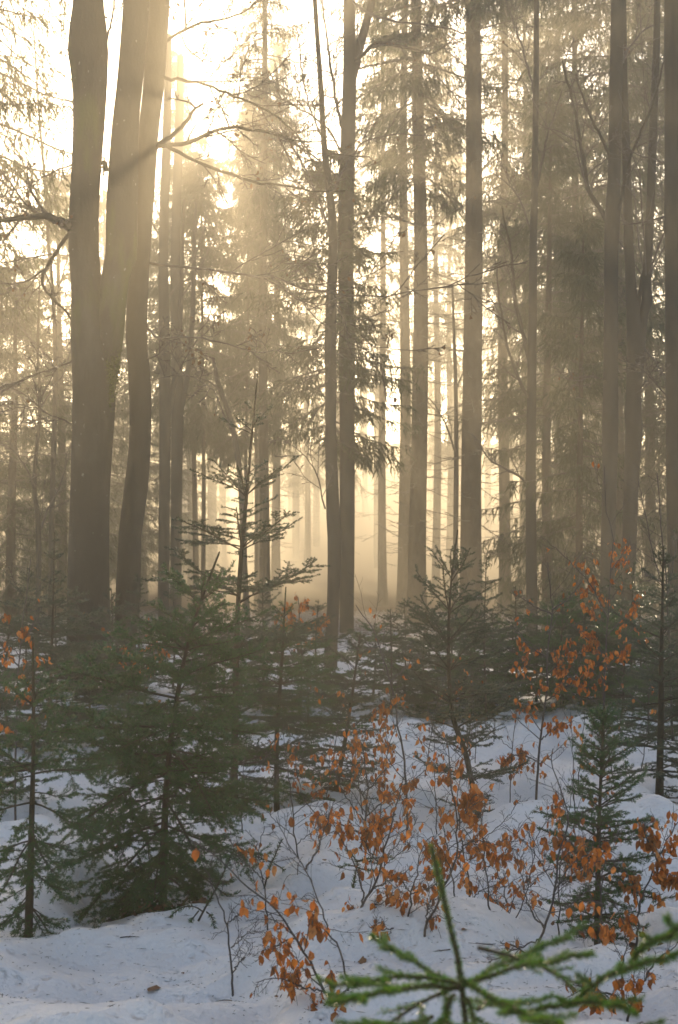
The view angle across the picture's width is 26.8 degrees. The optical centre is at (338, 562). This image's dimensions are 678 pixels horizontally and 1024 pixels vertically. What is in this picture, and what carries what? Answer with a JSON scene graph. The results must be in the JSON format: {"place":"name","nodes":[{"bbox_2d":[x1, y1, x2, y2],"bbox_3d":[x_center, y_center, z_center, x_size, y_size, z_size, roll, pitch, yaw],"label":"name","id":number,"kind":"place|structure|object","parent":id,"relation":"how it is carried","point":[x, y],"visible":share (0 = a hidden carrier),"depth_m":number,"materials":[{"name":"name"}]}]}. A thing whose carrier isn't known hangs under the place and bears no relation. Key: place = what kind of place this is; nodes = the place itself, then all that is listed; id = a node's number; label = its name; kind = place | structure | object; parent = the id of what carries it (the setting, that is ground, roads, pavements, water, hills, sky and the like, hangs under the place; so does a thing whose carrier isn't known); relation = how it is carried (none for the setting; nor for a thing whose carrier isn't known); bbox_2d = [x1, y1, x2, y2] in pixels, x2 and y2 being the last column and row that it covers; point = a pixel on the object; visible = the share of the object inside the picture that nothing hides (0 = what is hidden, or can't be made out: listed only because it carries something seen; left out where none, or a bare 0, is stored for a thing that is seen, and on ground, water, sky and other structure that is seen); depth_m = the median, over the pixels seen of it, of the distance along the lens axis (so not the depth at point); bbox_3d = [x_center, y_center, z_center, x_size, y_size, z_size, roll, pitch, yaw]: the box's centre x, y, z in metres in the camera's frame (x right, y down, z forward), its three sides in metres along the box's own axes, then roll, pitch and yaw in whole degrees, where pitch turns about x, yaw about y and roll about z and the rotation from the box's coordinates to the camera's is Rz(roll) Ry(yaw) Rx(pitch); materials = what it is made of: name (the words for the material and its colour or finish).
{"place":"outdoors","nodes":[
{"label":"outdoors","id":0,"kind":"place"},
{"bbox_2d":[0,0,664,443],"label":"sky","id":1,"kind":"structure","parent":0,"point":[193,37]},
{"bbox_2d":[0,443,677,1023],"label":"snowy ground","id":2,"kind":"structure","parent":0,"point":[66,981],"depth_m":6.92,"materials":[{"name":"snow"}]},
{"bbox_2d":[0,642,64,802],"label":"young fir","id":3,"kind":"object","parent":2,"relation":"on","point":[26,789],"visible":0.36,"depth_m":9.78,"materials":[{"name":"green plant"}]},
{"bbox_2d":[0,334,66,610],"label":"spruce tree","id":4,"kind":"object","parent":2,"relation":"on","point":[20,530],"visible":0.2,"depth_m":40.17,"materials":[{"name":"green plant"}]},
{"bbox_2d":[0,266,71,654],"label":"beech tree","id":5,"kind":"object","parent":2,"relation":"on","point":[38,524],"visible":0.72,"depth_m":25.98,"materials":[{"name":"brown plant"}]},
{"bbox_2d":[0,279,71,584],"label":"spruce tree","id":6,"kind":"object","parent":2,"relation":"on","point":[27,495],"visible":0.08,"depth_m":65.85,"materials":[{"name":"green plant"}]},
{"bbox_2d":[0,551,72,820],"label":"beech sapling","id":7,"kind":"object","parent":2,"relation":"on","point":[21,633],"visible":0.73,"depth_m":8.98,"materials":[{"name":"orange plant"}]},
{"bbox_2d":[0,567,74,689],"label":"young fir","id":8,"kind":"object","parent":2,"relation":"on","point":[26,655],"visible":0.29,"depth_m":16.95,"materials":[{"name":"green plant"}]},
{"bbox_2d":[0,0,100,627],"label":"beech tree","id":9,"kind":"object","parent":2,"relation":"on","point":[53,468],"visible":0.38,"depth_m":29.96,"materials":[{"name":"brown plant"}]},
{"bbox_2d":[0,0,111,580],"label":"spruce tree","id":10,"kind":"object","parent":2,"relation":"on","point":[31,107],"visible":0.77,"depth_m":25.29,"materials":[{"name":"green plant"}]},
{"bbox_2d":[0,637,115,938],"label":"young fir","id":11,"kind":"object","parent":2,"relation":"on","point":[30,872],"visible":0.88,"depth_m":6.06,"materials":[{"name":"needle"},{"name":"bark"}]},
{"bbox_2d":[0,258,117,627],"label":"spruce tree","id":12,"kind":"object","parent":2,"relation":"on","point":[12,475],"visible":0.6,"depth_m":32.95,"materials":[{"name":"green plant"}]},
{"bbox_2d":[0,532,148,751],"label":"young fir","id":13,"kind":"object","parent":2,"relation":"on","point":[75,648],"visible":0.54,"depth_m":12.98,"materials":[{"name":"green plant"}]},
{"bbox_2d":[0,0,149,691],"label":"beech tree","id":14,"kind":"object","parent":2,"relation":"on","point":[98,311],"visible":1,"depth_m":17.82,"materials":[{"name":"brown plant"}]},
{"bbox_2d":[26,585,124,705],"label":"young fir","id":15,"kind":"object","parent":2,"relation":"on","point":[62,632],"visible":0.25,"depth_m":16.00,"materials":[{"name":"green plant"}]},
{"bbox_2d":[0,163,153,612],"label":"spruce tree","id":16,"kind":"object","parent":2,"relation":"on","point":[59,260],"visible":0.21,"depth_m":43.81,"materials":[{"name":"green plant"}]},
{"bbox_2d":[14,638,167,744],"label":"young fir","id":17,"kind":"object","parent":2,"relation":"on","point":[67,687],"visible":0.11,"depth_m":13.56,"materials":[{"name":"green plant"}]},
{"bbox_2d":[18,188,191,606],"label":"spruce tree","id":18,"kind":"object","parent":2,"relation":"on","point":[102,225],"visible":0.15,"depth_m":51.78,"materials":[{"name":"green plant"}]},
{"bbox_2d":[57,588,155,722],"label":"young fir","id":19,"kind":"object","parent":2,"relation":"on","point":[109,625],"visible":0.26,"depth_m":15.18,"materials":[{"name":"green plant"}]},
{"bbox_2d":[52,676,192,774],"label":"young fir","id":20,"kind":"object","parent":2,"relation":"on","point":[119,700],"visible":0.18,"depth_m":12.19,"materials":[{"name":"green plant"}]},
{"bbox_2d":[67,234,214,602],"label":"spruce tree","id":21,"kind":"object","parent":2,"relation":"on","point":[153,569],"visible":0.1,"depth_m":57.75,"materials":[{"name":"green plant"}]},
{"bbox_2d":[47,551,288,928],"bbox_3d":[-0.834,0.968,6.923,1.204,2.044,1.369,0,0,0],"label":"young fir","id":22,"kind":"object","parent":2,"relation":"on","point":[203,799],"visible":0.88,"depth_m":6.74,"materials":[{"name":"green plant"}]},
{"bbox_2d":[147,42,211,536],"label":"spruce tree","id":23,"kind":"object","parent":2,"relation":"on","point":[174,74],"visible":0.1,"depth_m":59.94,"materials":[{"name":"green plant"}]},
{"bbox_2d":[152,34,226,622],"bbox_3d":[-4.180,-5.864,36.622,2.660,14.989,1.786,0,0,0],"label":"beech tree","id":24,"kind":"object","parent":2,"relation":"on","point":[167,387],"visible":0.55,"depth_m":35.90,"materials":[{"name":"brown plant"}]},
{"bbox_2d":[146,294,236,585],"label":"spruce tree","id":25,"kind":"object","parent":2,"relation":"on","point":[189,555],"visible":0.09,"depth_m":81.83,"materials":[{"name":"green plant"}]},
{"bbox_2d":[126,142,258,610],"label":"spruce tree","id":26,"kind":"object","parent":2,"relation":"on","point":[193,183],"visible":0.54,"depth_m":41.70,"materials":[{"name":"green plant"}]},
{"bbox_2d":[153,55,236,614],"bbox_3d":[-4.291,-6.296,40.526,3.009,15.880,1.412,0,0,0],"label":"beech tree","id":27,"kind":"object","parent":2,"relation":"on","point":[180,394],"visible":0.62,"depth_m":39.89,"materials":[{"name":"brown plant"}]},
{"bbox_2d":[116,128,278,607],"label":"spruce tree","id":28,"kind":"object","parent":2,"relation":"on","point":[194,155],"visible":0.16,"depth_m":45.87,"materials":[{"name":"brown plant"}]},
{"bbox_2d":[163,357,250,628],"bbox_3d":[-2.808,-1.332,29.580,2.075,6.010,0.534,0,0,-37],"label":"dead snag","id":29,"kind":"object","parent":2,"relation":"on","point":[217,385],"visible":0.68,"depth_m":29.95,"materials":[{"name":"brown wood"}]},
{"bbox_2d":[193,836,264,996],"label":"beech sapling","id":30,"kind":"object","parent":2,"relation":"on","point":[230,954],"visible":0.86,"depth_m":5.34,"materials":[{"name":"orange plant"}]},
{"bbox_2d":[127,373,354,805],"bbox_3d":[-0.650,0.246,9.213,1.406,2.947,1.441,0,0,40],"label":"young fir","id":31,"kind":"object","parent":2,"relation":"on","point":[258,588],"visible":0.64,"depth_m":9.16,"materials":[{"name":"green plant"}]},
{"bbox_2d":[183,181,315,615],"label":"spruce tree","id":32,"kind":"object","parent":2,"relation":"on","point":[244,437],"visible":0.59,"depth_m":40.88,"materials":[{"name":"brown plant"}]},
{"bbox_2d":[196,86,315,608],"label":"spruce tree","id":33,"kind":"object","parent":2,"relation":"on","point":[243,116],"visible":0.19,"depth_m":47.94,"materials":[{"name":"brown plant"}]},
{"bbox_2d":[204,71,311,579],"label":"spruce tree","id":34,"kind":"object","parent":2,"relation":"on","point":[278,458],"visible":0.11,"depth_m":59.90,"materials":[{"name":"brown plant"}]},
{"bbox_2d":[218,578,304,709],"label":"young fir","id":35,"kind":"object","parent":2,"relation":"on","point":[247,633],"visible":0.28,"depth_m":15.38,"materials":[{"name":"green plant"}]},
{"bbox_2d":[202,0,326,616],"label":"spruce tree","id":36,"kind":"object","parent":2,"relation":"on","point":[263,191],"visible":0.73,"depth_m":39.88,"materials":[{"name":"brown plant"}]},
{"bbox_2d":[172,792,367,1021],"bbox_3d":[-0.232,1.224,4.955,0.688,0.802,0.343,0,0,0],"label":"beech sapling","id":37,"kind":"object","parent":2,"relation":"on","point":[315,925],"visible":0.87,"depth_m":4.94,"materials":[{"name":"orange plant"}]},
{"bbox_2d":[228,39,325,596],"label":"spruce tree","id":38,"kind":"object","parent":2,"relation":"on","point":[276,488],"visible":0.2,"depth_m":67.84,"materials":[{"name":"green plant"}]},
{"bbox_2d":[203,587,371,811],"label":"young fir","id":39,"kind":"object","parent":2,"relation":"on","point":[266,672],"visible":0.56,"depth_m":9.63,"materials":[{"name":"green plant"}]},
{"bbox_2d":[258,719,340,857],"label":"beech sapling","id":40,"kind":"object","parent":2,"relation":"on","point":[324,791],"visible":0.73,"depth_m":7.42,"materials":[{"name":"orange plant"}]},
{"bbox_2d":[249,650,359,740],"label":"young fir","id":41,"kind":"object","parent":2,"relation":"on","point":[321,687],"visible":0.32,"depth_m":13.55,"materials":[{"name":"green plant"}]},
{"bbox_2d":[272,239,339,581],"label":"spruce tree","id":42,"kind":"object","parent":2,"relation":"on","point":[307,518],"visible":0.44,"depth_m":91.81,"materials":[{"name":"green plant"}]},
{"bbox_2d":[244,621,369,715],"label":"young fir","id":43,"kind":"object","parent":2,"relation":"on","point":[309,645],"visible":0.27,"depth_m":15.16,"materials":[{"name":"green plant"}]},
{"bbox_2d":[276,600,361,694],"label":"young fir","id":44,"kind":"object","parent":2,"relation":"on","point":[322,638],"visible":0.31,"depth_m":16.17,"materials":[{"name":"green plant"}]},
{"bbox_2d":[114,0,527,670],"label":"beech tree","id":45,"kind":"object","parent":2,"relation":"on","point":[140,400],"visible":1,"depth_m":18.46,"materials":[{"name":"brown plant"}]},
{"bbox_2d":[213,136,434,481],"bbox_3d":[-0.334,-3.775,30.983,4.452,11.090,4.753,0,0,32],"label":"spruce tree","id":46,"kind":"object","parent":2,"relation":"on","point":[362,373],"visible":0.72,"depth_m":30.54,"materials":[{"name":"green plant"}]},
{"bbox_2d":[0,306,666,567],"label":"wood","id":47,"kind":"object","parent":2,"relation":"on","point":[293,503],"visible":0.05,"depth_m":120.58,"materials":[{"name":"brown wood"}]},
{"bbox_2d":[282,632,395,788],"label":"young fir","id":48,"kind":"object","parent":2,"relation":"on","point":[360,701],"visible":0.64,"depth_m":10.07,"materials":[{"name":"green plant"}]},
{"bbox_2d":[252,0,443,668],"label":"beech tree","id":49,"kind":"object","parent":2,"relation":"on","point":[334,531],"visible":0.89,"depth_m":22.94,"materials":[{"name":"brown plant"}]},
{"bbox_2d":[298,168,399,559],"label":"spruce tree","id":50,"kind":"object","parent":2,"relation":"on","point":[364,393],"visible":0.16,"depth_m":75.81,"materials":[{"name":"green plant"}]},
{"bbox_2d":[287,726,418,847],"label":"beech sapling","id":51,"kind":"object","parent":2,"relation":"on","point":[357,743],"visible":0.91,"depth_m":7.59,"materials":[{"name":"orange plant"}]},
{"bbox_2d":[299,768,420,911],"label":"beech sapling","id":52,"kind":"object","parent":2,"relation":"on","point":[375,825],"visible":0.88,"depth_m":5.90,"materials":[{"name":"orange plant"}]},
{"bbox_2d":[313,619,435,709],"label":"young fir","id":53,"kind":"object","parent":2,"relation":"on","point":[370,686],"visible":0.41,"depth_m":15.92,"materials":[{"name":"green plant"}]},
{"bbox_2d":[207,0,548,632],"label":"beech tree","id":54,"kind":"object","parent":2,"relation":"on","point":[353,49],"visible":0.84,"depth_m":30.85,"materials":[{"name":"brown plant"}]},
{"bbox_2d":[344,575,436,829],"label":"beech sapling","id":55,"kind":"object","parent":2,"relation":"on","point":[382,711],"visible":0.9,"depth_m":8.61,"materials":[{"name":"orange plant"}]},
{"bbox_2d":[353,609,435,716],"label":"young fir","id":56,"kind":"object","parent":2,"relation":"on","point":[390,655],"visible":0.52,"depth_m":15.14,"materials":[{"name":"green plant"}]},
{"bbox_2d":[354,0,442,606],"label":"spruce tree","id":57,"kind":"object","parent":2,"relation":"on","point":[382,592],"visible":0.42,"depth_m":54.87,"materials":[{"name":"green plant"}]},
{"bbox_2d":[366,829,443,940],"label":"beech sapling","id":58,"kind":"object","parent":2,"relation":"on","point":[375,928],"visible":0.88,"depth_m":5.70,"materials":[{"name":"orange plant"}]},
{"bbox_2d":[283,0,532,623],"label":"spruce tree","id":59,"kind":"object","parent":2,"relation":"on","point":[417,550],"visible":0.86,"depth_m":35.85,"materials":[{"name":"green plant"}]},
{"bbox_2d":[355,0,464,613],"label":"spruce tree","id":60,"kind":"object","parent":2,"relation":"on","point":[402,565],"visible":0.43,"depth_m":42.87,"materials":[{"name":"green plant"}]},
{"bbox_2d":[395,617,469,718],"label":"young fir","id":61,"kind":"object","parent":2,"relation":"on","point":[426,677],"visible":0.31,"depth_m":15.58,"materials":[{"name":"green plant"}]},
{"bbox_2d":[387,20,489,597],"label":"spruce tree","id":62,"kind":"object","parent":2,"relation":"on","point":[436,308],"visible":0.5,"depth_m":65.86,"materials":[{"name":"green plant"}]},
{"bbox_2d":[409,287,490,629],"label":"beech tree","id":63,"kind":"object","parent":2,"relation":"on","point":[455,446],"visible":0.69,"depth_m":32.95,"materials":[{"name":"brown plant"}]},
{"bbox_2d":[409,132,497,586],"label":"spruce tree","id":64,"kind":"object","parent":2,"relation":"on","point":[445,449],"visible":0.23,"depth_m":83.82,"materials":[{"name":"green plant"}]},
{"bbox_2d":[383,529,529,818],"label":"young fir","id":65,"kind":"object","parent":2,"relation":"on","point":[448,640],"visible":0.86,"depth_m":9.53,"materials":[{"name":"green plant"}]},
{"bbox_2d":[402,736,526,936],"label":"beech sapling","id":66,"kind":"object","parent":2,"relation":"on","point":[466,800],"visible":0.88,"depth_m":5.64,"materials":[{"name":"orange plant"}]},
{"bbox_2d":[379,0,550,627],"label":"spruce tree","id":67,"kind":"object","parent":2,"relation":"on","point":[471,404],"visible":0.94,"depth_m":32.83,"materials":[{"name":"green plant"}]},
{"bbox_2d":[405,638,529,723],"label":"young fir","id":68,"kind":"object","parent":2,"relation":"on","point":[444,707],"visible":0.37,"depth_m":15.34,"materials":[{"name":"green plant"}]},
{"bbox_2d":[436,761,509,908],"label":"beech sapling","id":69,"kind":"object","parent":2,"relation":"on","point":[468,884],"visible":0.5,"depth_m":6.31,"materials":[{"name":"orange plant"}]},
{"bbox_2d":[418,713,527,868],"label":"beech sapling","id":70,"kind":"object","parent":2,"relation":"on","point":[443,735],"visible":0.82,"depth_m":7.57,"materials":[{"name":"orange plant"}]},
{"bbox_2d":[435,555,536,722],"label":"young fir","id":71,"kind":"object","parent":2,"relation":"on","point":[484,599],"visible":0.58,"depth_m":14.42,"materials":[{"name":"green plant"}]},
{"bbox_2d":[311,842,677,1023],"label":"young fir","id":72,"kind":"object","parent":2,"relation":"on","point":[532,957],"visible":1,"depth_m":2.17,"materials":[{"name":"green plant"}]},
{"bbox_2d":[438,0,571,611],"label":"spruce tree","id":73,"kind":"object","parent":2,"relation":"on","point":[504,477],"visible":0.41,"depth_m":45.87,"materials":[{"name":"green plant"}]},
{"bbox_2d":[441,615,572,716],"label":"young fir","id":74,"kind":"object","parent":2,"relation":"on","point":[540,707],"visible":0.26,"depth_m":15.85,"materials":[{"name":"green plant"}]},
{"bbox_2d":[447,1,570,599],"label":"spruce tree","id":75,"kind":"object","parent":2,"relation":"on","point":[513,75],"visible":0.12,"depth_m":61.88,"materials":[{"name":"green plant"}]},
{"bbox_2d":[481,173,541,577],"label":"spruce tree","id":76,"kind":"object","parent":2,"relation":"on","point":[511,466],"visible":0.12,"depth_m":94.88,"materials":[{"name":"green plant"}]},
{"bbox_2d":[482,798,582,917],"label":"beech sapling","id":77,"kind":"object","parent":2,"relation":"on","point":[532,844],"visible":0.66,"depth_m":6.22,"materials":[{"name":"orange plant"}]},
{"bbox_2d":[467,0,599,636],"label":"tree","id":78,"kind":"object","parent":2,"relation":"on","point":[531,350],"visible":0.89,"depth_m":26.95,"materials":[{"name":"brown plant"}]},
{"bbox_2d":[428,0,664,663],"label":"beech tree","id":79,"kind":"object","parent":2,"relation":"on","point":[637,315],"visible":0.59,"depth_m":23.73,"materials":[{"name":"brown plant"}]},
{"bbox_2d":[489,0,606,590],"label":"spruce tree","id":80,"kind":"object","parent":2,"relation":"on","point":[540,81],"visible":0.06,"depth_m":49.84,"materials":[{"name":"green plant"}]},
{"bbox_2d":[482,744,619,967],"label":"beech sapling","id":81,"kind":"object","parent":2,"relation":"on","point":[560,845],"visible":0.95,"depth_m":5.40,"materials":[{"name":"orange plant"}]},
{"bbox_2d":[445,95,658,631],"bbox_3d":[5.086,-4.660,35.265,4.875,13.693,5.467,0,0,29],"label":"spruce tree","id":82,"kind":"object","parent":2,"relation":"on","point":[548,190],"visible":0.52,"depth_m":34.92,"materials":[{"name":"green plant"}]},
{"bbox_2d":[489,591,626,707],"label":"young fir","id":83,"kind":"object","parent":2,"relation":"on","point":[525,688],"visible":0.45,"depth_m":15.49,"materials":[{"name":"green plant"}]},
{"bbox_2d":[482,0,665,590],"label":"spruce tree","id":84,"kind":"object","parent":2,"relation":"on","point":[548,50],"visible":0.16,"depth_m":42.89,"materials":[{"name":"green plant"}]},
{"bbox_2d":[483,0,666,618],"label":"spruce tree","id":85,"kind":"object","parent":2,"relation":"on","point":[598,7],"visible":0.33,"depth_m":35.68,"materials":[{"name":"green plant"}]},
{"bbox_2d":[490,553,665,799],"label":"beech sapling","id":86,"kind":"object","parent":2,"relation":"on","point":[560,726],"visible":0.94,"depth_m":9.98,"materials":[{"name":"orange plant"}]},
{"bbox_2d":[504,213,666,652],"bbox_3d":[4.754,-2.210,27.075,3.096,8.796,3.053,0,0,-40],"label":"spruce tree","id":87,"kind":"object","parent":2,"relation":"on","point":[581,284],"visible":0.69,"depth_m":26.95,"materials":[{"name":"green plant"}]},
{"bbox_2d":[539,438,648,768],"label":"beech sapling","id":88,"kind":"object","parent":2,"relation":"on","point":[592,581],"visible":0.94,"depth_m":11.22,"materials":[{"name":"orange plant"}]},
{"bbox_2d":[537,0,663,642],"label":"beech tree","id":89,"kind":"object","parent":2,"relation":"on","point":[610,214],"visible":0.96,"depth_m":22.90,"materials":[{"name":"brown plant"}]},
{"bbox_2d":[529,702,675,944],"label":"young fir","id":90,"kind":"object","parent":2,"relation":"on","point":[601,821],"visible":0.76,"depth_m":6.33,"materials":[{"name":"green plant"}]},
{"bbox_2d":[557,0,667,614],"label":"spruce tree","id":91,"kind":"object","parent":2,"relation":"on","point":[646,392],"visible":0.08,"depth_m":43.73,"materials":[{"name":"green plant"}]},
{"bbox_2d":[553,606,676,716],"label":"young fir","id":92,"kind":"object","parent":2,"relation":"on","point":[613,678],"visible":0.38,"depth_m":14.72,"materials":[{"name":"green plant"}]},
{"bbox_2d":[558,901,676,1021],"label":"beech sapling","id":93,"kind":"object","parent":2,"relation":"on","point":[606,935],"visible":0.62,"depth_m":4.90,"materials":[{"name":"orange plant"}]},
{"bbox_2d":[572,543,677,803],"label":"young fir","id":94,"kind":"object","parent":2,"relation":"on","point":[660,747],"visible":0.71,"depth_m":9.73,"materials":[{"name":"green needle"},{"name":"bark"}]},
{"bbox_2d":[585,1,667,579],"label":"spruce tree","id":95,"kind":"object","parent":2,"relation":"on","point":[658,460],"visible":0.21,"depth_m":41.98,"materials":[{"name":"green plant"}]},
{"bbox_2d":[578,562,677,705],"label":"young fir","id":96,"kind":"object","parent":2,"relation":"on","point":[612,643],"visible":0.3,"depth_m":15.16,"materials":[{"name":"green plant"}]},
{"bbox_2d":[598,661,677,747],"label":"young fir","id":97,"kind":"object","parent":2,"relation":"on","point":[633,693],"visible":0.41,"depth_m":12.78,"materials":[{"name":"green plant"}]},
{"bbox_2d":[606,806,677,949],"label":"beech sapling","id":98,"kind":"object","parent":2,"relation":"on","point":[663,878],"visible":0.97,"depth_m":6.07,"materials":[{"name":"orange plant"}]},
{"bbox_2d":[616,576,677,737],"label":"young fir","id":99,"kind":"object","parent":2,"relation":"on","point":[668,664],"visible":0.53,"depth_m":12.37,"materials":[{"name":"green plant"}]},
{"bbox_2d":[618,0,677,684],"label":"beech tree","id":100,"kind":"object","parent":2,"relation":"on","point":[670,216],"visible":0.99,"depth_m":19.38,"materials":[{"name":"brown plant"}]},
{"bbox_2d":[620,456,677,740],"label":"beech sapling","id":101,"kind":"object","parent":2,"relation":"on","point":[645,575],"visible":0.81,"depth_m":12.51,"materials":[{"name":"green plant"}]},
{"bbox_2d":[0,727,677,1023],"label":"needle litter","id":102,"kind":"object","parent":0,"point":[330,940],"visible":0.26,"depth_m":5.61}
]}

